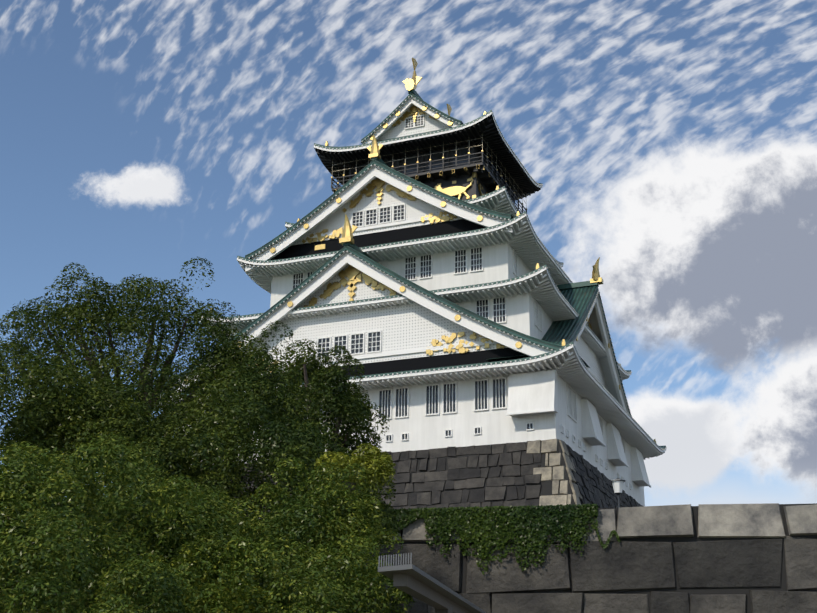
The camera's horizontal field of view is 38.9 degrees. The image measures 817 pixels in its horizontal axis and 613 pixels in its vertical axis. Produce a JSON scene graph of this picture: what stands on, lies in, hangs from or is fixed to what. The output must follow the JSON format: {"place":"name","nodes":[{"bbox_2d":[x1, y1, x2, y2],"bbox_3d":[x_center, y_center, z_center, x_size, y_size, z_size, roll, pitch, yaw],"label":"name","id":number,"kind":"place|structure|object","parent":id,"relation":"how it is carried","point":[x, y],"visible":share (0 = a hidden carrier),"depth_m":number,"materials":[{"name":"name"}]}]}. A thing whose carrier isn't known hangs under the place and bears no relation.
{"place":"outdoors","nodes":[
{"label":"outdoors","id":0,"kind":"place"},
{"bbox_2d":[0,0,816,505],"label":"sky","id":1,"kind":"structure","parent":0,"point":[672,144],"materials":[{"name":"blue"}]},
{"bbox_2d":[212,439,642,514],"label":"stone base","id":2,"kind":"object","parent":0,"point":[584,473],"depth_m":83.17,"materials":[{"name":"grey stone"}]},
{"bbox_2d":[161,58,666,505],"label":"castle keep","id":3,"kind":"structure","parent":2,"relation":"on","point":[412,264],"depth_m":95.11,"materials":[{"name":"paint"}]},
{"label":"ground","id":4,"kind":"structure","parent":0,"visible":0},
{"bbox_2d":[0,304,176,612],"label":"tree","id":5,"kind":"object","parent":4,"relation":"on","point":[47,398],"visible":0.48,"depth_m":22.99,"materials":[{"name":"green plant"}]},
{"bbox_2d":[0,470,201,612],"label":"tree","id":6,"kind":"object","parent":4,"relation":"on","point":[41,581],"visible":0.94,"depth_m":12.49,"materials":[{"name":"green plant"}]},
{"bbox_2d":[0,432,254,612],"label":"tree","id":7,"kind":"object","parent":4,"relation":"on","point":[31,473],"visible":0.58,"depth_m":15.23,"materials":[{"name":"green plant"}]},
{"bbox_2d":[0,379,258,565],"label":"tree","id":8,"kind":"object","parent":4,"relation":"on","point":[103,427],"visible":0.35,"depth_m":23.02,"materials":[{"name":"green plant"}]},
{"bbox_2d":[2,467,256,596],"bbox_3d":[-4.362,5.541,18.642,4.629,5.765,4.436,-7,-21,21],"label":"tree","id":9,"kind":"object","parent":4,"relation":"on","point":[213,487],"visible":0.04,"depth_m":18.65,"materials":[{"name":"green plant"}]},
{"bbox_2d":[0,256,316,551],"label":"tree","id":10,"kind":"object","parent":4,"relation":"on","point":[231,351],"visible":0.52,"depth_m":30.36,"materials":[{"name":"green plant"}]},
{"bbox_2d":[34,487,313,612],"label":"tree","id":11,"kind":"object","parent":4,"relation":"on","point":[231,507],"visible":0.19,"depth_m":16.70,"materials":[{"name":"green plant"}]},
{"bbox_2d":[68,390,384,545],"bbox_3d":[-3.541,5.535,22.560,6.465,8.444,5.934,-7,-21,21],"label":"tree","id":12,"kind":"object","parent":4,"relation":"on","point":[309,452],"visible":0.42,"depth_m":22.44,"materials":[{"name":"green plant"}]},
{"bbox_2d":[124,528,349,612],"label":"tree","id":13,"kind":"object","parent":4,"relation":"on","point":[238,566],"visible":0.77,"depth_m":14.66,"materials":[{"name":"green plant"}]},
{"bbox_2d":[154,349,334,498],"bbox_3d":[-3.775,5.748,25.506,3.996,10.154,4.196,-18,-27,41],"label":"tree","id":14,"kind":"object","parent":4,"relation":"on","point":[264,386],"visible":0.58,"depth_m":26.34,"materials":[{"name":"green plant"}]},
{"bbox_2d":[225,457,403,601],"bbox_3d":[-1.565,5.340,17.943,2.936,5.925,2.844,-7,-21,21],"label":"tree","id":15,"kind":"object","parent":4,"relation":"on","point":[333,518],"visible":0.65,"depth_m":18.22,"materials":[{"name":"green plant"}]},
{"bbox_2d":[232,535,416,612],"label":"tree","id":16,"kind":"object","parent":4,"relation":"on","point":[319,561],"visible":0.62,"depth_m":15.99,"materials":[{"name":"green plant"}]},
{"bbox_2d":[276,338,389,610],"bbox_3d":[-2.340,6.330,28.623,3.247,11.246,3.598,-7,-21,21],"label":"tree","id":17,"kind":"object","parent":4,"relation":"on","point":[346,408],"visible":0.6,"depth_m":29.46,"materials":[{"name":"green plant"}]},
{"bbox_2d":[285,448,399,547],"bbox_3d":[-1.446,6.533,23.717,2.488,7.455,2.500,15,-24,-34],"label":"tree","id":18,"kind":"object","parent":4,"relation":"on","point":[393,518],"visible":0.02,"depth_m":24.59,"materials":[{"name":"green plant"}]},
{"bbox_2d":[314,442,396,612],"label":"tree","id":19,"kind":"object","parent":4,"relation":"on","point":[371,464],"visible":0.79,"depth_m":19.77,"materials":[{"name":"green plant"}]},
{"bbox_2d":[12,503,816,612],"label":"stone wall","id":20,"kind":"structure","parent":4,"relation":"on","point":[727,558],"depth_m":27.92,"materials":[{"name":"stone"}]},
{"bbox_2d":[266,503,619,574],"bbox_3d":[0.713,5.874,28.995,9.064,1.692,0.249,-3,-20,11],"label":"ivy on wall","id":21,"kind":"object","parent":20,"relation":"attached to","point":[463,522],"visible":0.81,"depth_m":28.68,"materials":[{"name":"green plant"}]},
{"bbox_2d":[610,478,624,507],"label":"lamp post","id":22,"kind":"object","parent":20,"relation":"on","point":[617,483],"visible":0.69,"depth_m":52.05,"materials":[{"name":"white glass"}]},
{"bbox_2d":[378,553,485,612],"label":"roof","id":23,"kind":"structure","parent":4,"relation":"on","point":[411,579],"depth_m":15.89,"materials":[{"name":"grey"}]}
]}

